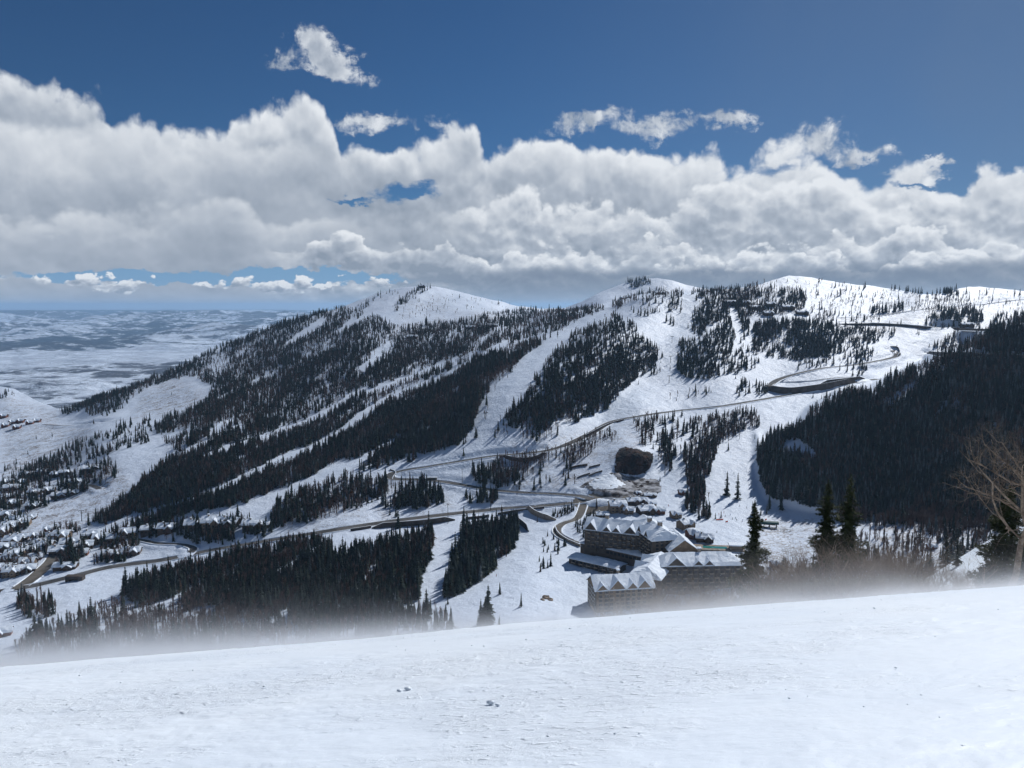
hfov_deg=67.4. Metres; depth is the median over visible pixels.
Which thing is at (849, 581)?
shrub
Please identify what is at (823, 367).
snow bank
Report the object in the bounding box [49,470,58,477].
house
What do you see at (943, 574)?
shrub
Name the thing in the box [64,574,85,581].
underpass
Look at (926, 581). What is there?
shrub
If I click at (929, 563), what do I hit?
conifer
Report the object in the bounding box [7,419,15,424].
house
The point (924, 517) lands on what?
bare forest
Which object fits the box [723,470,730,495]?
conifer
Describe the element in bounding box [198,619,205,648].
conifer
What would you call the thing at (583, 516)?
snow bank
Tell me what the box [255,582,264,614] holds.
conifer
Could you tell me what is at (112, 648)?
conifer
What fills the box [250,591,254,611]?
conifer
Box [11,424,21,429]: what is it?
house
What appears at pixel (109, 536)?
house
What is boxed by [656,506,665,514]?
house
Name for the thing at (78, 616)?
conifer
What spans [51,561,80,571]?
house
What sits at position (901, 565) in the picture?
shrub
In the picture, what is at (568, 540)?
retaining wall
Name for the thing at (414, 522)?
retaining wall
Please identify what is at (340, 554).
conifer
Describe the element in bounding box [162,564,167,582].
conifer
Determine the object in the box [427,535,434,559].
conifer
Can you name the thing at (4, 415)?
house
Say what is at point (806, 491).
conifer
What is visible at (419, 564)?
conifer
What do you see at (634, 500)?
house
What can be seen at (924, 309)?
snow bank
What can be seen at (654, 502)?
house
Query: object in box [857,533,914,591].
shrub
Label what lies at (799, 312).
house
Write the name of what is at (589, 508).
road
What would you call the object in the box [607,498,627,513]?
house
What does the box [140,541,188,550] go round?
snow bank
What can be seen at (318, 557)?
conifer
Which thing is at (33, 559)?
house
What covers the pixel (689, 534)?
house
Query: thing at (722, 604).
shrub
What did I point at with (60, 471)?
house
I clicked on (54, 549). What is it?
house
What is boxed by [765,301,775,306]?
house
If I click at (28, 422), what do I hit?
house
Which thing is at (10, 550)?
house
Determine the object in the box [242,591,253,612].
conifer
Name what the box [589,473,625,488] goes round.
snow field
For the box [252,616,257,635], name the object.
conifer
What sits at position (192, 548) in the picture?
road
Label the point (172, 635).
conifer
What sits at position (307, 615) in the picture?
conifer
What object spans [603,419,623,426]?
retaining wall
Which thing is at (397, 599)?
conifer
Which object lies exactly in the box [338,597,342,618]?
conifer
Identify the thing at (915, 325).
snow bank
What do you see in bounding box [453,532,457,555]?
conifer
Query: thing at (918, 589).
shrub
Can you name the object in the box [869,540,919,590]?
shrub
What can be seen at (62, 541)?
house
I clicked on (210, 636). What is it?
conifer
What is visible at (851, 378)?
retaining wall
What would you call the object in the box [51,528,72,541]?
house
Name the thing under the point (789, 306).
house
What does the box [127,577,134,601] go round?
conifer
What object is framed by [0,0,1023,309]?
sky
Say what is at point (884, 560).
shrub
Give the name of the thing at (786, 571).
shrub
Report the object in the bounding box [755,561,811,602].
shrub
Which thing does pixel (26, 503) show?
house
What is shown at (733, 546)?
pool terrace
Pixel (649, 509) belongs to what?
house
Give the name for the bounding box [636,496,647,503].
house
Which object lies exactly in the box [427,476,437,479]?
shelter
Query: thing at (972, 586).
bare tree
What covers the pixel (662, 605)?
shrub
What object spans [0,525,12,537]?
house
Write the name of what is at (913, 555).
shrub
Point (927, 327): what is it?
retaining wall
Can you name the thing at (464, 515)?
conifer
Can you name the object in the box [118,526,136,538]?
house
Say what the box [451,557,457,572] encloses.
conifer
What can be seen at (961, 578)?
shrub
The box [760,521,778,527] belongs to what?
lift station
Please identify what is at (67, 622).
conifer
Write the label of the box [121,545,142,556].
house
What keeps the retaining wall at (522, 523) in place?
on the mountainside
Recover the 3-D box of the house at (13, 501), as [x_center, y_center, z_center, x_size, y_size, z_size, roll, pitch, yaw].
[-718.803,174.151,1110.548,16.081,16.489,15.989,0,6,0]
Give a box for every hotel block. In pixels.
[583,513,642,553]
[630,552,668,603]
[632,514,677,553]
[658,547,744,594]
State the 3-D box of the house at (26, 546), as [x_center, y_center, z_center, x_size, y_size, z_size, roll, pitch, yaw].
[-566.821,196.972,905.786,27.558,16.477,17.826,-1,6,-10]
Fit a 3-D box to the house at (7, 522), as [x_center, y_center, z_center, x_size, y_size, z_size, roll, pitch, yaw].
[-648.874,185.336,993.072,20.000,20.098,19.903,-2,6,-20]
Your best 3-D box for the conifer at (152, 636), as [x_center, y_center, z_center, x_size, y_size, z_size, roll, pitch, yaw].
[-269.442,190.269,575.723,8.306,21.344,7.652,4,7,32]
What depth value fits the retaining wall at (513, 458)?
1011.34 m
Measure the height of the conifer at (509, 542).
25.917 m
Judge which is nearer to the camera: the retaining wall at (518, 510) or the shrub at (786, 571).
the shrub at (786, 571)
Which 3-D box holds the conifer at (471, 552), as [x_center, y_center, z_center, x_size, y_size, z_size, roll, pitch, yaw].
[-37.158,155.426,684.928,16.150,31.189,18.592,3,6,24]
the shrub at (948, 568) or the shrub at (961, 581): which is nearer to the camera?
the shrub at (961, 581)
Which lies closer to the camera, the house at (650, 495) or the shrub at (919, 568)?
the shrub at (919, 568)
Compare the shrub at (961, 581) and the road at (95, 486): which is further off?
the road at (95, 486)
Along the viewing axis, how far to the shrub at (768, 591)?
70.80 m
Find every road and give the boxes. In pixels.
[0,497,595,591]
[11,555,59,588]
[70,484,100,488]
[134,538,196,551]
[387,379,877,499]
[553,501,586,542]
[573,493,641,514]
[580,472,613,487]
[766,350,900,385]
[842,299,1022,317]
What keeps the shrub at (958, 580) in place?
on the piste
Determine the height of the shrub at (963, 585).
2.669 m
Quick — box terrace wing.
[567,539,641,573]
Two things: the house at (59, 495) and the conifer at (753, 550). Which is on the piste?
the conifer at (753, 550)
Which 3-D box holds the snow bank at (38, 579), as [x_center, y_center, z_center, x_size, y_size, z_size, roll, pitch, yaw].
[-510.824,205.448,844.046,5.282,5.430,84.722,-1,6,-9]
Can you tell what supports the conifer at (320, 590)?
on the mountainside
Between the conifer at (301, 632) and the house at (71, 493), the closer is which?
the conifer at (301, 632)
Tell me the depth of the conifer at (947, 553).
205.20 m
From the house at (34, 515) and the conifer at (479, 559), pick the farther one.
the house at (34, 515)
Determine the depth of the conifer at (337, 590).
633.08 m
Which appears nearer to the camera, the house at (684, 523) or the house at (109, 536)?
the house at (684, 523)
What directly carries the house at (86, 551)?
on the mountainside
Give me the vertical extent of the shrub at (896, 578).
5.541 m
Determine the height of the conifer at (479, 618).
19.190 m
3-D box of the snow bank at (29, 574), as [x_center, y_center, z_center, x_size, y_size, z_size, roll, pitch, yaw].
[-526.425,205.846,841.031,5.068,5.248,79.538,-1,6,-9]
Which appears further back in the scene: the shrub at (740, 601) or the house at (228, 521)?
the house at (228, 521)
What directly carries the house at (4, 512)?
on the mountainside
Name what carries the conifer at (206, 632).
on the mountainside
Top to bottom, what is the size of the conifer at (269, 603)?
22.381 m
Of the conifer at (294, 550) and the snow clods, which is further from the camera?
the conifer at (294, 550)
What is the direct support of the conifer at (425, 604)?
on the mountainside
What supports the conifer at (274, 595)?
on the mountainside
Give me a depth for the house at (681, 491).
883.86 m
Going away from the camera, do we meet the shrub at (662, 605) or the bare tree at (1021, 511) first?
the bare tree at (1021, 511)
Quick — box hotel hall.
[665,528,696,551]
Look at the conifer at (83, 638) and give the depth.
584.02 m
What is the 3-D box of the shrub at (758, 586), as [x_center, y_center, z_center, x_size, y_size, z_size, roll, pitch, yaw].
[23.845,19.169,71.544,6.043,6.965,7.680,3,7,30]
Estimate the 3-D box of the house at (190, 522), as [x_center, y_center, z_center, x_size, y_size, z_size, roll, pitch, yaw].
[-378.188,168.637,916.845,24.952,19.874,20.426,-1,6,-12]
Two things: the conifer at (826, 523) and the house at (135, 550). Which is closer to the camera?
the conifer at (826, 523)
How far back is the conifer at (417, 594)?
628.18 m
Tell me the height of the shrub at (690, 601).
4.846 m
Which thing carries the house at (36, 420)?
on the mountainside
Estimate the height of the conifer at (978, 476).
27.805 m
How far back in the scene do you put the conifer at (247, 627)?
568.37 m
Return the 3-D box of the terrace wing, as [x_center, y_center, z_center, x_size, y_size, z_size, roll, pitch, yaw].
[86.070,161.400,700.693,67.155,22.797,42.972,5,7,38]
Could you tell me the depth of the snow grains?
21.41 m
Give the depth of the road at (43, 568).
839.36 m
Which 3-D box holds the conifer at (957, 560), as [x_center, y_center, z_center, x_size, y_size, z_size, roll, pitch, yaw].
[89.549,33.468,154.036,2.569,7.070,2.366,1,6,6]
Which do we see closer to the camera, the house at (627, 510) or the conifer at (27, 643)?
the conifer at (27, 643)
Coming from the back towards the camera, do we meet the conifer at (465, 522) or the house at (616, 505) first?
the house at (616, 505)
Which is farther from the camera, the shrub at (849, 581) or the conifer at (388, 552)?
the conifer at (388, 552)
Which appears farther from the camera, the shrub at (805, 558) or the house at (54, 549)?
the house at (54, 549)
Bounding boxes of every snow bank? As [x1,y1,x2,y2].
[0,502,587,593]
[1,501,566,588]
[12,558,45,586]
[29,568,51,585]
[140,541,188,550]
[142,538,198,549]
[386,379,869,499]
[395,379,879,497]
[551,502,579,540]
[561,505,587,539]
[766,352,893,384]
[773,352,901,385]
[773,377,849,384]
[838,299,1020,317]
[843,321,983,331]
[844,299,1023,317]
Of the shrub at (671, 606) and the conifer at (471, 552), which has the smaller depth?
the shrub at (671, 606)
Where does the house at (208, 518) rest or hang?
on the mountainside
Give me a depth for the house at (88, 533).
935.04 m
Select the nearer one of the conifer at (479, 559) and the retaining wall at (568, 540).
the conifer at (479, 559)
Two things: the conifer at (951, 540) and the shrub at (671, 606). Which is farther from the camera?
the conifer at (951, 540)
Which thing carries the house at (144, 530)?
on the mountainside
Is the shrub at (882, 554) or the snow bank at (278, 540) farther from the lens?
the snow bank at (278, 540)
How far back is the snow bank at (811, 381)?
1335.46 m
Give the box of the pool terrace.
[694,542,744,551]
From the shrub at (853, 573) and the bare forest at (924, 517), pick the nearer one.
the shrub at (853, 573)
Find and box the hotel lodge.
[586,568,654,612]
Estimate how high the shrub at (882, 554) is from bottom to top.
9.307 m
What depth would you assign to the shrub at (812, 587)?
59.35 m
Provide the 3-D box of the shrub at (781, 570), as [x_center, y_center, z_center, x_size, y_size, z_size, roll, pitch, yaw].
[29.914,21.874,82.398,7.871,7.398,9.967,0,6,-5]
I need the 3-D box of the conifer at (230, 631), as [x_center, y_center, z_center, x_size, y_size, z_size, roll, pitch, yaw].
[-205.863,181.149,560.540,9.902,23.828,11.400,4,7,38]
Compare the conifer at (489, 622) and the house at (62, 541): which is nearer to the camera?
the conifer at (489, 622)
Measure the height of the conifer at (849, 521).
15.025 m
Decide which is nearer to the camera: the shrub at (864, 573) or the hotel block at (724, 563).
the shrub at (864, 573)
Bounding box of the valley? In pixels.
[0,310,328,408]
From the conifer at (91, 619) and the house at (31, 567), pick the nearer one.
the conifer at (91, 619)
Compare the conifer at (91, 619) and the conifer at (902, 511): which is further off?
the conifer at (902, 511)
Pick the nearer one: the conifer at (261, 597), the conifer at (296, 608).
the conifer at (296, 608)
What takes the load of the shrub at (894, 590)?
on the piste
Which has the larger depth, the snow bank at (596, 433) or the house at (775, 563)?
the snow bank at (596, 433)
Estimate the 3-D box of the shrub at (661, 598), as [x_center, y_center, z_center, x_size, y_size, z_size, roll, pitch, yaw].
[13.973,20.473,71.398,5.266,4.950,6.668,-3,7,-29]
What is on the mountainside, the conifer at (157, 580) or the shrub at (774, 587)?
the conifer at (157, 580)
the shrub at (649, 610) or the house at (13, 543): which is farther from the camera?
the house at (13, 543)
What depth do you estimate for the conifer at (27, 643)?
598.91 m
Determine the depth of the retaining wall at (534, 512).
847.12 m
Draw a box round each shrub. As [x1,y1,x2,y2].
[591,598,625,616]
[604,585,634,615]
[621,580,676,613]
[625,597,646,613]
[633,576,686,611]
[648,597,683,611]
[652,570,708,611]
[660,598,687,611]
[670,573,720,609]
[682,577,740,609]
[690,591,723,608]
[694,581,740,607]
[704,567,749,606]
[710,579,732,606]
[714,592,732,607]
[728,583,775,605]
[734,544,801,604]
[739,557,788,603]
[740,564,784,604]
[748,561,829,602]
[752,573,787,603]
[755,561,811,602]
[757,533,880,601]
[758,544,827,600]
[761,556,809,587]
[768,559,832,601]
[770,537,813,569]
[771,533,868,601]
[775,549,839,573]
[779,567,831,600]
[806,530,920,599]
[812,536,922,597]
[817,560,869,598]
[826,553,894,597]
[829,550,905,596]
[834,537,908,595]
[836,552,912,596]
[850,568,906,596]
[853,541,919,595]
[855,540,913,574]
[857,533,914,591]
[864,550,917,593]
[868,540,917,592]
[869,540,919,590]
[873,535,971,594]
[873,548,926,577]
[886,551,945,587]
[887,541,945,593]
[890,540,929,573]
[893,562,953,592]
[932,550,963,580]
[936,559,974,589]
[940,567,971,586]
[953,578,973,589]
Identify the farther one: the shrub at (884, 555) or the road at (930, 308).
the road at (930, 308)
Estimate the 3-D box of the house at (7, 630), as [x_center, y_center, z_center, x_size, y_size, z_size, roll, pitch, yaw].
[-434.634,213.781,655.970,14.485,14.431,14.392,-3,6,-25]
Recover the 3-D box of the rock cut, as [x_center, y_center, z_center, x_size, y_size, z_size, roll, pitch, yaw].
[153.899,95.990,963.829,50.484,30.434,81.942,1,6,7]
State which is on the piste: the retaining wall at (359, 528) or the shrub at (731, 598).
the shrub at (731, 598)
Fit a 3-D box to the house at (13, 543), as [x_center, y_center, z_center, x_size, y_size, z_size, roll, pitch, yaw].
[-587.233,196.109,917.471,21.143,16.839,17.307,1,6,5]
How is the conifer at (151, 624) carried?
on the mountainside
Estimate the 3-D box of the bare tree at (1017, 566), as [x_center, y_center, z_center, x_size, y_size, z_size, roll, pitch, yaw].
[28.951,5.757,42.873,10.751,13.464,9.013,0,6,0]
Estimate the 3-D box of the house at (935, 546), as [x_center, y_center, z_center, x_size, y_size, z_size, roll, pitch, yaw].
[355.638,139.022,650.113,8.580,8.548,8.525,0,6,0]
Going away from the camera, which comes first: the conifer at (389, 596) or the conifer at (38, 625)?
the conifer at (389, 596)
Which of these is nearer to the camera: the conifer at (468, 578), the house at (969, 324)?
the conifer at (468, 578)
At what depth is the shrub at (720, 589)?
117.60 m
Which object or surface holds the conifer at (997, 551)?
on the piste
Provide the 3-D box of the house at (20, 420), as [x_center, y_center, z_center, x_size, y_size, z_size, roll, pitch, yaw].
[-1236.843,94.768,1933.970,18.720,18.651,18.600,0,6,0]
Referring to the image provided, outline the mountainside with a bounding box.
[0,275,1023,666]
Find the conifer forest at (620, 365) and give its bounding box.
[0,275,1023,664]
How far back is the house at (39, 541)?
915.17 m
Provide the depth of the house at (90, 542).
904.80 m
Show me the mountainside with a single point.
(562, 581)
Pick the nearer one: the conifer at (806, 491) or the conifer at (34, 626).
the conifer at (34, 626)
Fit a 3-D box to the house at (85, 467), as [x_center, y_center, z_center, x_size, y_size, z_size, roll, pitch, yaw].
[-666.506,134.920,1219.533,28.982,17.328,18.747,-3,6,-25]
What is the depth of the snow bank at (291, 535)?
858.11 m
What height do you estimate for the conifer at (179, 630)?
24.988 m
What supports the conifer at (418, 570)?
on the mountainside
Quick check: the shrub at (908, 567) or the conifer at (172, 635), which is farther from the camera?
the conifer at (172, 635)
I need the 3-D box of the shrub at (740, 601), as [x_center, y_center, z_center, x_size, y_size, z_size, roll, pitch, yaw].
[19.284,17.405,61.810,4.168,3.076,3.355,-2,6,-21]
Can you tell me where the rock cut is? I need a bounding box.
[614,447,653,474]
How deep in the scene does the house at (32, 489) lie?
1167.78 m
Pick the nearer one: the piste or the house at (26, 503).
the piste
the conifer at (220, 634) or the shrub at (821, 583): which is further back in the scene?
the conifer at (220, 634)
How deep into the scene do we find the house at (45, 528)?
967.90 m
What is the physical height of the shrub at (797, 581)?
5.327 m
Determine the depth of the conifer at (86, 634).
594.40 m
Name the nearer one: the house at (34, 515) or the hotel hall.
the hotel hall
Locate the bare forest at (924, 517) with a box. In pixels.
[0,279,1023,664]
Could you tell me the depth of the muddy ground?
906.26 m
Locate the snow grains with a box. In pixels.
[3,514,1013,662]
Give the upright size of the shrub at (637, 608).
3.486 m
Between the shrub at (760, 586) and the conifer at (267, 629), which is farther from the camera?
the conifer at (267, 629)
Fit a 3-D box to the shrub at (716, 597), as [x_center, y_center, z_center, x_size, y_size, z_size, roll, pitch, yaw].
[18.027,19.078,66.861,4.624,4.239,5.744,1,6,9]
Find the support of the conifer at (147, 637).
on the mountainside
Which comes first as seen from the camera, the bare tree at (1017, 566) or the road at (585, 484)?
the bare tree at (1017, 566)
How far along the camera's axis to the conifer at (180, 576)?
742.49 m
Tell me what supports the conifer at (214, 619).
on the mountainside
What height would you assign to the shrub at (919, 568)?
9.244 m
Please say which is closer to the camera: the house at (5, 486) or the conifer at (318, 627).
the conifer at (318, 627)
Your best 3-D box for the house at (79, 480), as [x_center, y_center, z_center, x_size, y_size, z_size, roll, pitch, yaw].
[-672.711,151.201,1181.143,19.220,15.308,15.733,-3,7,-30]
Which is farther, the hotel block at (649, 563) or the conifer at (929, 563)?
the hotel block at (649, 563)
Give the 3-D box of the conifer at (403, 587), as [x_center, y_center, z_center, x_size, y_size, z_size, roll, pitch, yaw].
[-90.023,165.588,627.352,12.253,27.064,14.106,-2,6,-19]
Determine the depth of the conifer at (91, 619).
636.33 m
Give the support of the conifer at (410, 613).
on the mountainside
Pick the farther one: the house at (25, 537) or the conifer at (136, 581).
the house at (25, 537)
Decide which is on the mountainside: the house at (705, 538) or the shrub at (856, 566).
the house at (705, 538)
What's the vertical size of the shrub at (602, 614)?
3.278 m
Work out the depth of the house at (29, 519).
1003.11 m
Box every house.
[0,413,8,418]
[0,422,10,427]
[0,509,16,518]
[0,520,18,530]
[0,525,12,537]
[0,542,11,552]
[0,562,14,574]
[0,564,21,578]
[0,625,13,637]
[1,534,23,541]
[2,483,20,491]
[2,547,27,556]
[4,514,19,519]
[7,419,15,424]
[7,499,22,506]
[9,563,37,574]
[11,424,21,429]
[11,541,27,547]
[12,532,28,540]
[16,418,26,423]
[17,517,32,526]
[18,544,41,552]
[18,557,36,563]
[21,513,38,519]
[23,500,41,509]
[24,420,34,424]
[26,487,42,495]
[27,552,42,559]
[28,531,42,537]
[32,418,41,422]
[33,538,56,549]
[42,486,56,493]
[42,525,56,531]
[47,544,65,555]
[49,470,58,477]
[50,491,65,500]
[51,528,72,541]
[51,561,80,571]
[57,469,73,476]
[58,536,79,544]
[61,488,78,496]
[68,478,81,484]
[72,539,94,548]
[76,548,90,555]
[79,528,101,538]
[81,464,102,473]
[91,532,108,545]
[99,548,122,558]
[105,532,122,543]
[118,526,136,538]
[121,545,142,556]
[139,524,155,537]
[155,521,175,535]
[183,517,200,532]
[200,513,221,534]
[218,514,240,526]
[240,517,270,532]
[595,510,608,517]
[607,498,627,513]
[623,506,634,514]
[625,496,640,504]
[635,503,656,515]
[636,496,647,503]
[643,492,656,497]
[645,500,656,505]
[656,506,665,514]
[668,510,682,519]
[675,517,696,530]
[677,488,688,495]
[684,527,703,539]
[695,531,714,543]
[762,310,773,315]
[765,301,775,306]
[770,559,781,568]
[781,304,794,310]
[795,309,809,315]
[925,543,938,549]
[959,322,975,327]
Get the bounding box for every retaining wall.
[350,525,370,530]
[372,517,454,528]
[498,506,543,514]
[501,452,545,461]
[518,518,528,531]
[526,506,555,520]
[555,525,579,546]
[569,463,587,468]
[585,426,602,436]
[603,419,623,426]
[767,379,856,393]
[821,377,864,383]
[842,323,986,331]
[924,351,1022,356]
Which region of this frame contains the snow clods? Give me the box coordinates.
[78,592,998,763]
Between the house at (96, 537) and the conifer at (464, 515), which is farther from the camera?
the house at (96, 537)
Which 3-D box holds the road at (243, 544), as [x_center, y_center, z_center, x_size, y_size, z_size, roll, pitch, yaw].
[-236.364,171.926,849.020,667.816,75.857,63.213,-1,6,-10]
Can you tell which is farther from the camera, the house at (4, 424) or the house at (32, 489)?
the house at (4, 424)
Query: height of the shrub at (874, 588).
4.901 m
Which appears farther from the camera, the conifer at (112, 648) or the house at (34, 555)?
the house at (34, 555)
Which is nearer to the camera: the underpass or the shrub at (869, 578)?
the shrub at (869, 578)
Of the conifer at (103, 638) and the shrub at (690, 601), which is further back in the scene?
the conifer at (103, 638)
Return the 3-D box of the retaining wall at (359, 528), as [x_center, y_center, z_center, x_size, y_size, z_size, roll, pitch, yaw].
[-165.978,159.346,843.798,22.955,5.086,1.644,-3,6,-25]
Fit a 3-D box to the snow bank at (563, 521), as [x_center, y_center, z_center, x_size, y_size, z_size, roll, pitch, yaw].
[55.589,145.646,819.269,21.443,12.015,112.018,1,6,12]
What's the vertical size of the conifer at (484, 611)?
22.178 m
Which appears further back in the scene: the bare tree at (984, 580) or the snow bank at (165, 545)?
the snow bank at (165, 545)
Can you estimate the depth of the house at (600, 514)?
819.95 m
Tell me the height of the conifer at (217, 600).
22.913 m
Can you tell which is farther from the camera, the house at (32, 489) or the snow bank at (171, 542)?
the house at (32, 489)
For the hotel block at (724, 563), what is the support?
on the mountainside
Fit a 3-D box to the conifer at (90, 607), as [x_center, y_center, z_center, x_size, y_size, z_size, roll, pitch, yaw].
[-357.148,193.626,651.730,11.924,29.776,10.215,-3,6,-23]
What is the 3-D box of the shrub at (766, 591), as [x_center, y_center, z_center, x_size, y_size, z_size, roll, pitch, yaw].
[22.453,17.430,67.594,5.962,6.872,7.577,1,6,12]
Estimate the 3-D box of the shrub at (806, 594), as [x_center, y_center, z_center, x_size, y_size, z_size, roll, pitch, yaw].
[22.212,16.255,60.082,6.418,4.736,5.166,2,6,18]
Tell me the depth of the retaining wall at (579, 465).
972.65 m
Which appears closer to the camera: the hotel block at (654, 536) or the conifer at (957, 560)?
the conifer at (957, 560)
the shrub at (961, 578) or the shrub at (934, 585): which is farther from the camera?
the shrub at (961, 578)
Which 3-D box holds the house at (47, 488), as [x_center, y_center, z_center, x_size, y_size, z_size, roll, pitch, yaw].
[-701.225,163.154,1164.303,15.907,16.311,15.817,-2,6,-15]
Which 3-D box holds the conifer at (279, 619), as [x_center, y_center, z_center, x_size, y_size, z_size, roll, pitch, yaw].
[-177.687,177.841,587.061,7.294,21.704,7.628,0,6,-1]
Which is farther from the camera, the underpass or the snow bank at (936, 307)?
the snow bank at (936, 307)
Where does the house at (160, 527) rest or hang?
on the mountainside
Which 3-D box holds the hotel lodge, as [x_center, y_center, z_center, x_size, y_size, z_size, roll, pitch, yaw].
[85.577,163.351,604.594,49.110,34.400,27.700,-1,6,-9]
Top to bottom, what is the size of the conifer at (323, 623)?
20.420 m
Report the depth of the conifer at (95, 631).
581.24 m
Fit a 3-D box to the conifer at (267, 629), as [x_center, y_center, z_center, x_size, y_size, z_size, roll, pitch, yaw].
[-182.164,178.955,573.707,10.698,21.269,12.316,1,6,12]
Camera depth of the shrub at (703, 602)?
60.42 m
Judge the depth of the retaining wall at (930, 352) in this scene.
1202.32 m
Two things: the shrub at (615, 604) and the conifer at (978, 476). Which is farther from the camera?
the conifer at (978, 476)
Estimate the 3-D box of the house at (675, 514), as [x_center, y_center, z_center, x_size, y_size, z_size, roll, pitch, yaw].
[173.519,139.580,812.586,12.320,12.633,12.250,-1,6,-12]
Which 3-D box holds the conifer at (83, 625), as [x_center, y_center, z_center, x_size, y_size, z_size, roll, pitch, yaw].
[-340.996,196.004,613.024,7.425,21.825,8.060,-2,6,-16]
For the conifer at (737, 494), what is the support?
on the mountainside
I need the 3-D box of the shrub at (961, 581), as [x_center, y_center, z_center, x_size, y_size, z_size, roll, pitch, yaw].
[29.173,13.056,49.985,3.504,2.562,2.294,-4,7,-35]
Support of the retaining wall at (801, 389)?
on the mountainside
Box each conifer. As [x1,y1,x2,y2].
[24,629,29,652]
[31,615,36,638]
[35,615,43,641]
[64,610,69,631]
[77,608,81,630]
[80,618,86,639]
[80,627,85,646]
[84,623,88,644]
[87,597,98,625]
[88,610,98,633]
[92,619,99,651]
[100,630,108,650]
[109,626,114,650]
[120,567,127,594]
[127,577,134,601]
[133,567,143,596]
[140,624,152,651]
[149,617,156,638]
[149,626,157,649]
[155,571,159,591]
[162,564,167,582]
[165,621,176,648]
[173,618,185,644]
[179,567,182,586]
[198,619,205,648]
[202,619,207,647]
[204,622,215,649]
[210,607,218,630]
[215,590,220,613]
[218,622,223,643]
[225,620,234,648]
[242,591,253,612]
[243,616,250,640]
[248,621,255,644]
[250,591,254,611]
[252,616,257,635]
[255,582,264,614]
[261,611,273,637]
[266,592,272,616]
[272,582,276,600]
[276,606,282,629]
[292,546,296,567]
[293,599,298,622]
[295,612,306,638]
[305,603,309,625]
[315,609,322,638]
[317,552,320,573]
[318,583,323,601]
[320,613,327,639]
[336,580,340,603]
[338,547,342,561]
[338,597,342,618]
[385,548,390,568]
[388,587,391,610]
[393,589,400,607]
[397,572,405,600]
[407,597,415,623]
[412,557,423,584]
[415,572,421,595]
[415,577,421,599]
[418,560,422,583]
[422,589,432,619]
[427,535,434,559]
[449,573,452,595]
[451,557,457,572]
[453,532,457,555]
[455,554,459,567]
[459,506,465,531]
[462,520,468,537]
[465,563,472,586]
[466,545,475,565]
[476,548,485,577]
[476,602,482,626]
[481,586,495,625]
[481,598,491,625]
[482,602,493,625]
[487,520,491,536]
[505,530,510,551]
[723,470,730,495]
[726,500,775,606]
[732,473,741,499]
[801,479,841,582]
[802,480,809,505]
[820,474,868,592]
[897,499,905,523]
[926,549,934,575]
[938,535,952,567]
[949,536,955,558]
[950,534,962,566]
[964,484,1023,588]
[975,466,982,487]
[995,531,1023,586]
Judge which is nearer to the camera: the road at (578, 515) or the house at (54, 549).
the road at (578, 515)
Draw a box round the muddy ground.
[586,473,660,497]
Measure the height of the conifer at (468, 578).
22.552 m
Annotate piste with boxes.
[0,519,1023,767]
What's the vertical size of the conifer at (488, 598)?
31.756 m
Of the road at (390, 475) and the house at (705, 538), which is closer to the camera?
the house at (705, 538)
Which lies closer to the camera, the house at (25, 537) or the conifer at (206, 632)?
the conifer at (206, 632)
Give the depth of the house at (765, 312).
1702.41 m
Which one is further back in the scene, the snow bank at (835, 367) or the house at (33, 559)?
the snow bank at (835, 367)
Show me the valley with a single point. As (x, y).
(57, 359)
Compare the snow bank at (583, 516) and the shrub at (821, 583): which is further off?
the snow bank at (583, 516)
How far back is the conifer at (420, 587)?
639.09 m
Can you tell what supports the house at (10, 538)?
on the mountainside
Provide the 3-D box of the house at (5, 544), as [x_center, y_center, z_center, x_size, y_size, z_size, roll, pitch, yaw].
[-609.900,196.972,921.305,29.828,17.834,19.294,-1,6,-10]
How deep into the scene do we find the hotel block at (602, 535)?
707.75 m
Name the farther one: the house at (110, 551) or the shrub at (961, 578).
the house at (110, 551)
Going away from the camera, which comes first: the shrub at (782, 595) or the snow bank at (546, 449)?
the shrub at (782, 595)
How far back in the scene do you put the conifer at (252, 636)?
561.61 m
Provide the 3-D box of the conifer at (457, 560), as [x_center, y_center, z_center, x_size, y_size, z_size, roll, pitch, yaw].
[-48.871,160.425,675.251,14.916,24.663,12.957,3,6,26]
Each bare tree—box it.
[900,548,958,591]
[925,407,1023,585]
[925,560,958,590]
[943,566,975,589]
[944,422,1023,526]
[955,551,991,589]
[970,550,1009,587]
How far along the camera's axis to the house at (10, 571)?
831.27 m
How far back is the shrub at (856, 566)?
76.39 m
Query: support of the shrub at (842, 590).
on the piste
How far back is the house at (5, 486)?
1227.58 m
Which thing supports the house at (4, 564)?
on the mountainside
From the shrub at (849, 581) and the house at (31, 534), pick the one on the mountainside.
the house at (31, 534)
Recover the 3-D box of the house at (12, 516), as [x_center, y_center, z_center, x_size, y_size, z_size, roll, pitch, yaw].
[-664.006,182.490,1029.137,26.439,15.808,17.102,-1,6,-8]
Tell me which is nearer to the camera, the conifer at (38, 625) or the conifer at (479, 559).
the conifer at (38, 625)
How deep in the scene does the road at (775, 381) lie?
1395.26 m
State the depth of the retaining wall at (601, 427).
1095.13 m
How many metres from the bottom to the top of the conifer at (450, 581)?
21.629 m
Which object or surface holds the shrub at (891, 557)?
on the piste
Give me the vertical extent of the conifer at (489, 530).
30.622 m
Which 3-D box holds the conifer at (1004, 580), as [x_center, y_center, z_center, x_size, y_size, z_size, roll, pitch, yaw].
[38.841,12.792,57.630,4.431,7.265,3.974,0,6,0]

